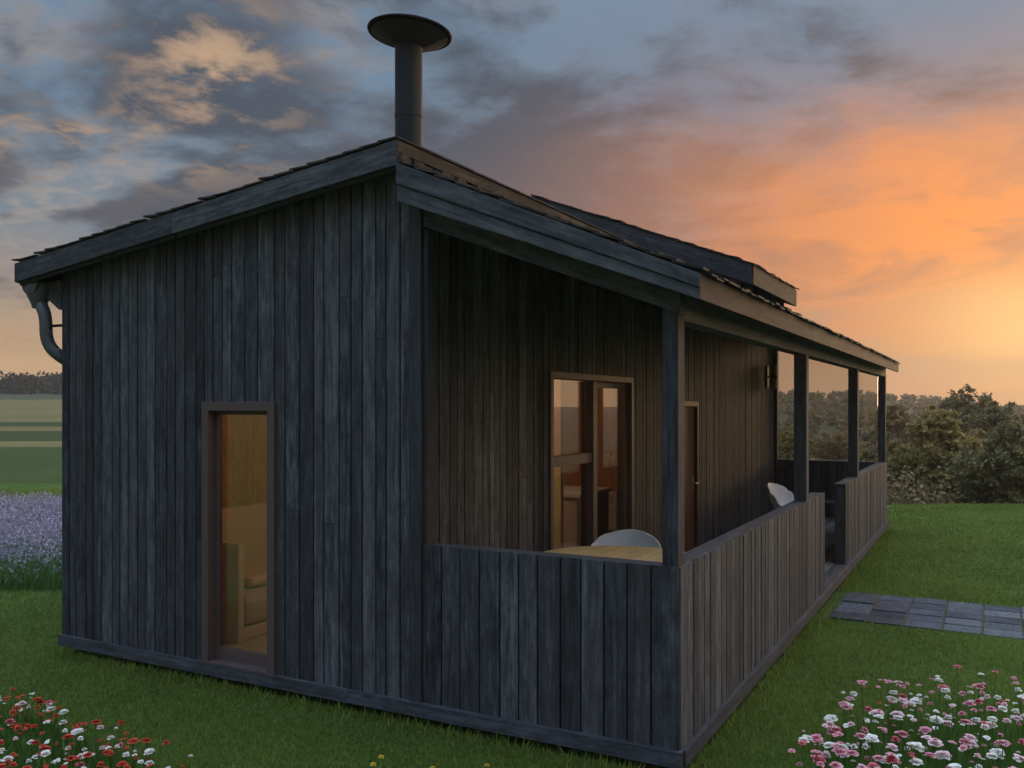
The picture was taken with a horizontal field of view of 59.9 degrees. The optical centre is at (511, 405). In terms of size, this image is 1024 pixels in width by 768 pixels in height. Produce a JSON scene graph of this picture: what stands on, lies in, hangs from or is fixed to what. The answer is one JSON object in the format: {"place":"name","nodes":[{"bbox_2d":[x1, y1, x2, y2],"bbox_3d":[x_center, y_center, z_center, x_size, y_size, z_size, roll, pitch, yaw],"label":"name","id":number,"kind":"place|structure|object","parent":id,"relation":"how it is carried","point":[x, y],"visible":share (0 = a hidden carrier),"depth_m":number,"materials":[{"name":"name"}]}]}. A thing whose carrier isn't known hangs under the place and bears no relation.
{"place":"outdoors","nodes":[
{"label":"outdoors","id":0,"kind":"place"},
{"bbox_2d":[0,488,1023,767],"bbox_3d":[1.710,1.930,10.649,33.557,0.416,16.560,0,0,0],"label":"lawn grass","id":1,"kind":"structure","parent":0,"point":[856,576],"depth_m":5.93,"materials":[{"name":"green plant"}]},
{"bbox_2d":[0,391,1023,767],"bbox_3d":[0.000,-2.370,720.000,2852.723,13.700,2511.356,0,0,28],"label":"ground","id":2,"kind":"structure","parent":0,"point":[30,441],"depth_m":6.11,"materials":[{"name":"green plant"}]},
{"bbox_2d":[0,718,17,752],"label":"flower","id":3,"kind":"object","parent":2,"relation":"on","point":[11,720],"visible":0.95,"depth_m":4.82,"materials":[{"name":"green plant"}]},
{"bbox_2d":[9,725,30,751],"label":"flower","id":4,"kind":"object","parent":2,"relation":"on","point":[16,728],"visible":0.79,"depth_m":4.74,"materials":[{"name":"red plant"}]},
{"bbox_2d":[15,703,25,738],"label":"flower","id":5,"kind":"object","parent":2,"relation":"on","point":[19,713],"visible":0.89,"depth_m":4.92,"materials":[{"name":"white plant"}]},
{"bbox_2d":[20,724,32,760],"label":"flower","id":6,"kind":"object","parent":2,"relation":"on","point":[28,726],"visible":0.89,"depth_m":4.66,"materials":[{"name":"red plant"}]},
{"bbox_2d":[0,490,61,590],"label":"lavender","id":7,"kind":"object","parent":2,"relation":"on","point":[31,544],"visible":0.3,"depth_m":10.32,"materials":[{"name":"purple plant"}]},
{"bbox_2d":[0,369,61,394],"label":"wood","id":8,"kind":"object","parent":2,"relation":"on","point":[20,383],"visible":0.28,"depth_m":154.48,"materials":[{"name":"green plant"}]},
{"bbox_2d":[31,697,42,734],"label":"flower","id":9,"kind":"object","parent":2,"relation":"on","point":[35,699],"visible":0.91,"depth_m":5.05,"materials":[{"name":"red plant"}]},
{"bbox_2d":[33,720,56,767],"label":"flower","id":10,"kind":"object","parent":2,"relation":"on","point":[52,750],"visible":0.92,"depth_m":4.54,"materials":[{"name":"white plant"}]},
{"bbox_2d":[46,706,58,742],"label":"flower","id":11,"kind":"object","parent":2,"relation":"on","point":[51,709],"visible":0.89,"depth_m":4.95,"materials":[{"name":"white plant"}]},
{"bbox_2d":[56,709,68,741],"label":"flower","id":12,"kind":"object","parent":2,"relation":"on","point":[63,711],"visible":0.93,"depth_m":4.89,"materials":[{"name":"white plant"}]},
{"bbox_2d":[58,734,73,767],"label":"flower","id":13,"kind":"object","parent":2,"relation":"on","point":[66,736],"visible":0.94,"depth_m":4.56,"materials":[{"name":"red plant"}]},
{"bbox_2d":[70,728,91,767],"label":"flower","id":14,"kind":"object","parent":2,"relation":"on","point":[77,730],"visible":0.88,"depth_m":4.55,"materials":[{"name":"white plant"}]},
{"bbox_2d":[73,722,91,761],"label":"flower","id":15,"kind":"object","parent":2,"relation":"on","point":[84,724],"visible":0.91,"depth_m":4.55,"materials":[{"name":"red plant"}]},
{"bbox_2d":[0,692,169,767],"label":"blooms","id":16,"kind":"object","parent":2,"relation":"on","point":[83,749],"visible":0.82,"depth_m":4.44,"materials":[{"name":"white plant"}]},
{"bbox_2d":[0,693,172,767],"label":"flower bed leaves","id":17,"kind":"object","parent":2,"relation":"on","point":[101,757],"visible":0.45,"depth_m":4.72,"materials":[{"name":"green plant"}]},
{"bbox_2d":[0,689,184,767],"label":"blooms","id":18,"kind":"object","parent":2,"relation":"on","point":[70,744],"visible":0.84,"depth_m":4.57,"materials":[{"name":"red plant"}]},
{"bbox_2d":[86,719,100,753],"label":"flower","id":19,"kind":"object","parent":2,"relation":"on","point":[96,737],"visible":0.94,"depth_m":4.77,"materials":[{"name":"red plant"}]},
{"bbox_2d":[92,725,105,766],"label":"flower","id":20,"kind":"object","parent":2,"relation":"on","point":[100,727],"visible":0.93,"depth_m":4.63,"materials":[{"name":"pink plant"}]},
{"bbox_2d":[104,735,119,767],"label":"flower","id":21,"kind":"object","parent":2,"relation":"on","point":[111,757],"visible":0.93,"depth_m":4.52,"materials":[{"name":"white plant"}]},
{"bbox_2d":[127,738,139,767],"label":"flower","id":22,"kind":"object","parent":2,"relation":"on","point":[133,740],"visible":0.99,"depth_m":4.40,"materials":[{"name":"red plant"}]},
{"bbox_2d":[132,738,151,767],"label":"flower","id":23,"kind":"object","parent":2,"relation":"on","point":[144,740],"visible":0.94,"depth_m":4.47,"materials":[{"name":"red plant"}]},
{"bbox_2d":[11,13,900,767],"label":"cabin","id":24,"kind":"object","parent":2,"relation":"on","point":[403,383],"visible":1,"depth_m":5.86,"materials":[{"name":"black wood"}]},
{"bbox_2d":[202,402,275,674],"bbox_3d":[-1.800,0.883,5.968,0.656,1.824,0.130,0,0,28],"label":"window","id":25,"kind":"structure","parent":24,"relation":"in","point":[213,652],"depth_m":6.04,"materials":[{"name":"brown wood"}]},
{"bbox_2d":[222,502,266,643],"bbox_3d":[-2.069,1.330,7.649,1.135,0.860,1.880,0,0,28],"label":"sofa","id":26,"kind":"object","parent":24,"relation":"on","point":[244,572],"visible":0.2,"depth_m":6.81,"materials":[{"name":"fabric"}]},
{"bbox_2d":[564,485,610,547],"bbox_3d":[0.389,1.310,9.267,1.060,0.900,0.820,0,0,28],"label":"kitchen counter","id":27,"kind":"object","parent":24,"relation":"on","point":[572,516],"visible":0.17,"depth_m":8.75,"materials":[{"name":"paint"}]},
{"bbox_2d":[564,500,577,547],"bbox_3d":[0.498,1.275,8.774,0.320,0.690,0.020,0,0,28],"label":"cupboard door","id":28,"kind":"structure","parent":27,"relation":"in","point":[570,507],"depth_m":8.72,"materials":[{"name":"paint"}]},
{"bbox_2d":[548,371,633,550],"bbox_3d":[0.672,0.713,7.775,0.150,1.974,1.828,0,0,28],"label":"glazed door","id":29,"kind":"structure","parent":24,"relation":"in","point":[587,458],"depth_m":7.72,"materials":[{"name":"brown wood"}]},
{"bbox_2d":[609,491,616,530],"bbox_3d":[1.134,1.250,10.629,0.280,0.460,0.096,0,0,28],"label":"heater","id":30,"kind":"object","parent":24,"relation":"attached to","point":[612,510],"visible":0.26,"depth_m":10.55,"materials":[{"name":"white"}]},
{"bbox_2d":[544,546,684,561],"bbox_3d":[0.673,1.345,5.639,1.100,0.750,1.100,0,0,28],"label":"round table","id":31,"kind":"object","parent":24,"relation":"on","point":[639,553],"visible":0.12,"depth_m":5.91,"materials":[{"name":"brown wood"}]},
{"bbox_2d":[591,529,660,547],"bbox_3d":[0.787,1.327,6.483,0.551,0.794,0.517,0,0,30],"label":"shell chair","id":32,"kind":"object","parent":24,"relation":"on","point":[631,537],"visible":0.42,"depth_m":6.70,"materials":[{"name":"white plastic"}]},
{"bbox_2d":[684,401,698,551],"bbox_3d":[1.952,0.823,10.101,0.195,1.754,0.838,0,0,28],"label":"entrance door","id":33,"kind":"structure","parent":24,"relation":"in","point":[691,408],"depth_m":10.31,"materials":[{"name":"wood"}]},
{"bbox_2d":[766,364,776,388],"bbox_3d":[4.004,-0.450,13.692,0.149,0.380,0.100,0,0,28],"label":"wall lamp","id":34,"kind":"object","parent":24,"relation":"attached to","point":[773,373],"visible":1,"depth_m":13.65,"materials":[{"name":"black metal"}]},
{"bbox_2d":[767,483,793,508],"bbox_3d":[3.314,1.327,10.601,0.517,0.794,0.552,0,0,38],"label":"shell chair","id":35,"kind":"object","parent":24,"relation":"on","point":[779,495],"visible":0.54,"depth_m":10.81,"materials":[{"name":"white plastic"}]},
{"bbox_2d":[779,429,815,459],"bbox_3d":[10.565,2.725,33.314,2.953,3.738,3.018,0,0,-30],"label":"tree","id":36,"kind":"object","parent":2,"relation":"on","point":[786,447],"visible":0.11,"depth_m":32.76,"materials":[{"name":"green plant"}]},
{"bbox_2d":[800,755,825,767],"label":"flower","id":37,"kind":"object","parent":2,"relation":"on","point":[821,758],"visible":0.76,"depth_m":4.07,"materials":[{"name":"pink plant"}]},
{"bbox_2d":[810,734,832,767],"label":"flower","id":38,"kind":"object","parent":2,"relation":"on","point":[816,737],"visible":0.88,"depth_m":4.28,"materials":[{"name":"pink plant"}]},
{"bbox_2d":[823,742,834,767],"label":"flower","id":39,"kind":"object","parent":2,"relation":"on","point":[827,745],"visible":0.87,"depth_m":4.19,"materials":[{"name":"white plant"}]},
{"bbox_2d":[824,725,841,761],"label":"flower","id":40,"kind":"object","parent":2,"relation":"on","point":[835,729],"visible":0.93,"depth_m":4.36,"materials":[{"name":"pink plant"}]},
{"bbox_2d":[824,714,843,759],"bbox_3d":[1.678,1.734,4.582,0.112,0.291,0.099,-9,5,-11],"label":"flower","id":41,"kind":"object","parent":2,"relation":"on","point":[834,717],"visible":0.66,"depth_m":4.57,"materials":[{"name":"white plant"}]},
{"bbox_2d":[809,431,860,460],"bbox_3d":[13.138,2.804,36.091,3.357,3.583,3.285,0,0,-5],"label":"tree","id":42,"kind":"object","parent":2,"relation":"on","point":[833,449],"visible":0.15,"depth_m":35.98,"materials":[{"name":"green plant"}]},
{"bbox_2d":[831,747,847,767],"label":"flower","id":43,"kind":"object","parent":2,"relation":"on","point":[841,750],"visible":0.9,"depth_m":4.06,"materials":[{"name":"pink plant"}]},
{"bbox_2d":[831,701,851,740],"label":"flower","id":44,"kind":"object","parent":2,"relation":"on","point":[842,702],"visible":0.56,"depth_m":4.83,"materials":[{"name":"pink plant"}]},
{"bbox_2d":[840,704,852,743],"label":"flower","id":45,"kind":"object","parent":2,"relation":"on","point":[845,706],"visible":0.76,"depth_m":4.72,"materials":[{"name":"pink plant"}]},
{"bbox_2d":[840,697,856,758],"bbox_3d":[1.787,1.707,4.712,0.105,0.322,0.069,9,-13,-26],"label":"flower","id":46,"kind":"object","parent":2,"relation":"on","point":[848,698],"visible":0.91,"depth_m":4.72,"materials":[{"name":"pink plant"}]},
{"bbox_2d":[844,704,857,762],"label":"flower","id":47,"kind":"object","parent":2,"relation":"on","point":[849,705],"visible":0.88,"depth_m":4.40,"materials":[{"name":"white plant"}]},
{"bbox_2d":[844,750,865,767],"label":"flower","id":48,"kind":"object","parent":2,"relation":"on","point":[853,752],"visible":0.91,"depth_m":4.09,"materials":[{"name":"pink plant"}]},
{"bbox_2d":[849,691,861,745],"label":"flower","id":49,"kind":"object","parent":2,"relation":"on","point":[853,693],"visible":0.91,"depth_m":4.83,"materials":[{"name":"white plant"}]},
{"bbox_2d":[854,733,866,767],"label":"flower","id":50,"kind":"object","parent":2,"relation":"on","point":[860,735],"visible":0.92,"depth_m":4.17,"materials":[{"name":"pink plant"}]},
{"bbox_2d":[857,680,874,734],"bbox_3d":[1.947,1.710,4.902,0.166,0.398,0.063,0,0,-25],"label":"flower","id":51,"kind":"object","parent":2,"relation":"on","point":[862,682],"visible":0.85,"depth_m":4.89,"materials":[{"name":"pink plant"}]},
{"bbox_2d":[862,733,878,765],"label":"flower","id":52,"kind":"object","parent":2,"relation":"on","point":[873,737],"visible":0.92,"depth_m":4.14,"materials":[{"name":"white plant"}]},
{"bbox_2d":[869,709,884,763],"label":"flower","id":53,"kind":"object","parent":2,"relation":"on","point":[873,712],"visible":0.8,"depth_m":4.54,"materials":[{"name":"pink plant"}]},
{"bbox_2d":[873,714,889,767],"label":"flower","id":54,"kind":"object","parent":2,"relation":"on","point":[883,747],"visible":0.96,"depth_m":4.34,"materials":[{"name":"white plant"}]},
{"bbox_2d":[859,451,907,500],"bbox_3d":[11.077,2.722,27.001,2.699,2.826,2.502,0,0,36],"label":"tree","id":55,"kind":"object","parent":2,"relation":"on","point":[867,455],"visible":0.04,"depth_m":26.71,"materials":[{"name":"green plant"}]},
{"bbox_2d":[862,401,916,460],"bbox_3d":[14.139,2.205,32.957,3.237,4.777,3.368,0,0,20],"label":"tree","id":56,"kind":"object","parent":2,"relation":"on","point":[893,422],"visible":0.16,"depth_m":32.83,"materials":[{"name":"green plant"}]},
{"bbox_2d":[883,755,898,767],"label":"flower","id":57,"kind":"object","parent":2,"relation":"on","point":[889,759],"visible":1,"depth_m":3.85,"materials":[{"name":"pink plant"}]},
{"bbox_2d":[884,711,904,753],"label":"flower","id":58,"kind":"object","parent":2,"relation":"on","point":[900,713],"visible":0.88,"depth_m":4.63,"materials":[{"name":"pink plant"}]},
{"bbox_2d":[886,696,904,741],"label":"flower","id":59,"kind":"object","parent":2,"relation":"on","point":[892,698],"visible":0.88,"depth_m":4.91,"materials":[{"name":"white plant"}]},
{"bbox_2d":[894,681,907,745],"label":"flower","id":60,"kind":"object","parent":2,"relation":"on","point":[902,726],"visible":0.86,"depth_m":4.76,"materials":[{"name":"pink plant"}]},
{"bbox_2d":[779,389,1023,460],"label":"hillside wood","id":61,"kind":"object","parent":2,"relation":"on","point":[839,420],"visible":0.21,"depth_m":127.50,"materials":[{"name":"green plant"}]},
{"bbox_2d":[788,676,1021,767],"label":"blooms","id":62,"kind":"object","parent":2,"relation":"on","point":[962,747],"visible":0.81,"depth_m":4.68,"materials":[{"name":"pink plant"}]},
{"bbox_2d":[900,714,913,767],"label":"flower","id":63,"kind":"object","parent":2,"relation":"on","point":[912,716],"visible":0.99,"depth_m":4.25,"materials":[{"name":"white plant"}]},
{"bbox_2d":[793,696,1023,767],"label":"flower bed leaves","id":64,"kind":"object","parent":2,"relation":"on","point":[919,753],"visible":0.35,"depth_m":4.69,"materials":[{"name":"green plant"}]},
{"bbox_2d":[802,675,1019,767],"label":"blooms","id":65,"kind":"object","parent":2,"relation":"on","point":[845,725],"visible":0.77,"depth_m":4.44,"materials":[{"name":"white plant"}]},
{"bbox_2d":[902,742,923,767],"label":"flower","id":66,"kind":"object","parent":2,"relation":"on","point":[918,746],"visible":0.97,"depth_m":4.00,"materials":[{"name":"white plant"}]},
{"bbox_2d":[904,699,927,749],"bbox_3d":[2.161,1.722,4.759,0.110,0.314,0.083,0,0,-28],"label":"flower","id":67,"kind":"object","parent":2,"relation":"on","point":[916,701],"visible":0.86,"depth_m":4.74,"materials":[{"name":"white plant"}]},
{"bbox_2d":[907,697,924,741],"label":"flower","id":68,"kind":"object","parent":2,"relation":"on","point":[912,699],"visible":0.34,"depth_m":4.91,"materials":[{"name":"white plant"}]},
{"bbox_2d":[831,457,1021,504],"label":"undergrowth","id":69,"kind":"object","parent":2,"relation":"on","point":[935,498],"visible":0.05,"depth_m":23.52,"materials":[{"name":"green plant"}]},
{"bbox_2d":[918,726,937,767],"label":"flower","id":70,"kind":"object","parent":2,"relation":"on","point":[924,729],"visible":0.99,"depth_m":4.32,"materials":[{"name":"pink plant"}]},
{"bbox_2d":[922,738,943,767],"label":"flower","id":71,"kind":"object","parent":2,"relation":"on","point":[938,743],"visible":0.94,"depth_m":4.21,"materials":[{"name":"pink plant"}]},
{"bbox_2d":[886,404,986,503],"bbox_3d":[12.279,1.799,24.903,2.593,3.753,2.927,0,0,-25],"label":"tree","id":72,"kind":"object","parent":2,"relation":"on","point":[939,438],"visible":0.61,"depth_m":24.69,"materials":[{"name":"green plant"}]},
{"bbox_2d":[923,715,949,765],"bbox_3d":[2.139,1.721,4.473,0.135,0.320,0.103,0,0,27],"label":"flower","id":73,"kind":"object","parent":2,"relation":"on","point":[933,719],"visible":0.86,"depth_m":4.47,"materials":[{"name":"white plant"}]},
{"bbox_2d":[934,750,951,766],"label":"flower","id":74,"kind":"object","parent":2,"relation":"on","point":[946,753],"visible":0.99,"depth_m":4.04,"materials":[{"name":"pink plant"}]},
{"bbox_2d":[937,688,949,742],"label":"flower","id":75,"kind":"object","parent":2,"relation":"on","point":[945,690],"visible":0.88,"depth_m":4.83,"materials":[{"name":"white plant"}]},
{"bbox_2d":[941,720,953,766],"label":"flower","id":76,"kind":"object","parent":2,"relation":"on","point":[946,723],"visible":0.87,"depth_m":4.59,"materials":[{"name":"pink plant"}]},
{"bbox_2d":[915,383,992,433],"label":"tree","id":77,"kind":"object","parent":2,"relation":"on","point":[962,405],"visible":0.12,"depth_m":45.52,"materials":[{"name":"green plant"}]},
{"bbox_2d":[949,704,959,762],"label":"flower","id":78,"kind":"object","parent":2,"relation":"on","point":[952,706],"visible":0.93,"depth_m":4.48,"materials":[{"name":"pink plant"}]},
{"bbox_2d":[948,665,969,728],"bbox_3d":[2.547,1.667,5.061,0.089,0.390,0.141,0,4,-27],"label":"flower","id":79,"kind":"object","parent":2,"relation":"on","point":[957,667],"visible":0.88,"depth_m":5.05,"materials":[{"name":"green plant"}]},
{"bbox_2d":[953,691,966,744],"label":"flower","id":80,"kind":"object","parent":2,"relation":"on","point":[962,693],"visible":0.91,"depth_m":4.90,"materials":[{"name":"pink plant"}]},
{"bbox_2d":[956,719,972,762],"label":"flower","id":81,"kind":"object","parent":2,"relation":"on","point":[966,721],"visible":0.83,"depth_m":4.57,"materials":[{"name":"pink plant"}]},
{"bbox_2d":[958,738,975,767],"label":"flower","id":82,"kind":"object","parent":2,"relation":"on","point":[965,741],"visible":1,"depth_m":4.15,"materials":[{"name":"pink plant"}]},
{"bbox_2d":[957,734,977,767],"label":"flower","id":83,"kind":"object","parent":2,"relation":"on","point":[971,737],"visible":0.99,"depth_m":4.18,"materials":[{"name":"pink plant"}]},
{"bbox_2d":[962,701,982,739],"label":"flower","id":84,"kind":"object","parent":2,"relation":"on","point":[969,703],"visible":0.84,"depth_m":4.86,"materials":[{"name":"pink plant"}]},
{"bbox_2d":[969,699,982,748],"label":"flower","id":85,"kind":"object","parent":2,"relation":"on","point":[978,701],"visible":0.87,"depth_m":4.65,"materials":[{"name":"green plant"}]},
{"bbox_2d":[971,683,984,726],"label":"flower","id":86,"kind":"object","parent":2,"relation":"on","point":[978,685],"visible":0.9,"depth_m":5.03,"materials":[{"name":"pink plant"}]},
{"bbox_2d":[966,427,990,448],"bbox_3d":[14.920,2.578,28.633,2.238,3.772,2.792,0,0,-28],"label":"tree","id":87,"kind":"object","parent":2,"relation":"on","point":[979,433],"visible":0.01,"depth_m":28.97,"materials":[{"name":"green plant"}]},
{"bbox_2d":[970,721,987,767],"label":"flower","id":88,"kind":"object","parent":2,"relation":"on","point":[986,723],"visible":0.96,"depth_m":4.22,"materials":[{"name":"green plant"}]},
{"bbox_2d":[974,673,987,739],"bbox_3d":[2.668,1.706,5.028,0.118,0.386,0.067,0,0,37],"label":"flower","id":89,"kind":"object","parent":2,"relation":"on","point":[981,674],"visible":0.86,"depth_m":5.02,"materials":[{"name":"white plant"}]},
{"bbox_2d":[943,420,1023,503],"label":"tree","id":90,"kind":"object","parent":2,"relation":"on","point":[996,469],"visible":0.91,"depth_m":22.64,"materials":[{"name":"green plant"}]},
{"bbox_2d":[978,724,990,767],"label":"flower","id":91,"kind":"object","parent":2,"relation":"on","point":[981,726],"visible":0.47,"depth_m":4.31,"materials":[{"name":"white plant"}]},
{"bbox_2d":[976,721,997,767],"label":"flower","id":92,"kind":"object","parent":2,"relation":"on","point":[993,726],"visible":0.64,"depth_m":4.41,"materials":[{"name":"white plant"}]},
{"bbox_2d":[985,706,996,747],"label":"flower","id":93,"kind":"object","parent":2,"relation":"on","point":[988,708],"visible":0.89,"depth_m":4.61,"materials":[{"name":"pink plant"}]},
{"bbox_2d":[981,716,1005,767],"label":"flower","id":94,"kind":"object","parent":2,"relation":"on","point":[992,718],"visible":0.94,"depth_m":4.38,"materials":[{"name":"white plant"}]},
{"bbox_2d":[986,670,1000,734],"bbox_3d":[2.687,1.669,4.952,0.103,0.390,0.073,0,0,15],"label":"flower","id":95,"kind":"object","parent":2,"relation":"on","point":[993,701],"visible":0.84,"depth_m":4.95,"materials":[{"name":"green plant"}]},
{"bbox_2d":[966,400,1022,441],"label":"tree","id":96,"kind":"object","parent":2,"relation":"on","point":[993,413],"visible":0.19,"depth_m":40.07,"materials":[{"name":"green plant"}]},
{"bbox_2d":[989,748,1004,767],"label":"flower","id":97,"kind":"object","parent":2,"relation":"on","point":[996,751],"visible":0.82,"depth_m":4.26,"materials":[{"name":"white plant"}]},
{"bbox_2d":[994,706,1007,755],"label":"flower","id":98,"kind":"object","parent":2,"relation":"on","point":[1003,708],"visible":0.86,"depth_m":4.63,"materials":[{"name":"white plant"}]},
{"bbox_2d":[994,740,1010,767],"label":"flower","id":99,"kind":"object","parent":2,"relation":"on","point":[1006,745],"visible":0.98,"depth_m":4.12,"materials":[{"name":"pink plant"}]},
{"bbox_2d":[1000,718,1014,767],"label":"flower","id":100,"kind":"object","parent":2,"relation":"on","point":[1006,720],"visible":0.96,"depth_m":4.38,"materials":[{"name":"pink plant"}]},
{"bbox_2d":[1004,709,1018,766],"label":"flower","id":101,"kind":"object","parent":2,"relation":"on","point":[1015,710],"visible":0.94,"depth_m":4.51,"materials":[{"name":"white plant"}]},
{"bbox_2d":[1009,715,1022,764],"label":"flower","id":102,"kind":"object","parent":2,"relation":"on","point":[1016,717],"visible":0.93,"depth_m":4.45,"materials":[{"name":"pink plant"}]},
{"bbox_2d":[1014,695,1023,738],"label":"flower","id":103,"kind":"object","parent":2,"relation":"on","point":[1021,696],"visible":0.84,"depth_m":4.68,"materials":[{"name":"white plant"}]},
{"bbox_2d":[0,0,1023,405],"label":"sky","id":104,"kind":"structure","parent":0,"point":[867,155],"materials":[{"name":"multicoloured"}]},
{"bbox_2d":[826,592,1023,639],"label":"path","id":105,"kind":"structure","parent":0,"point":[970,620],"depth_m":7.97,"materials":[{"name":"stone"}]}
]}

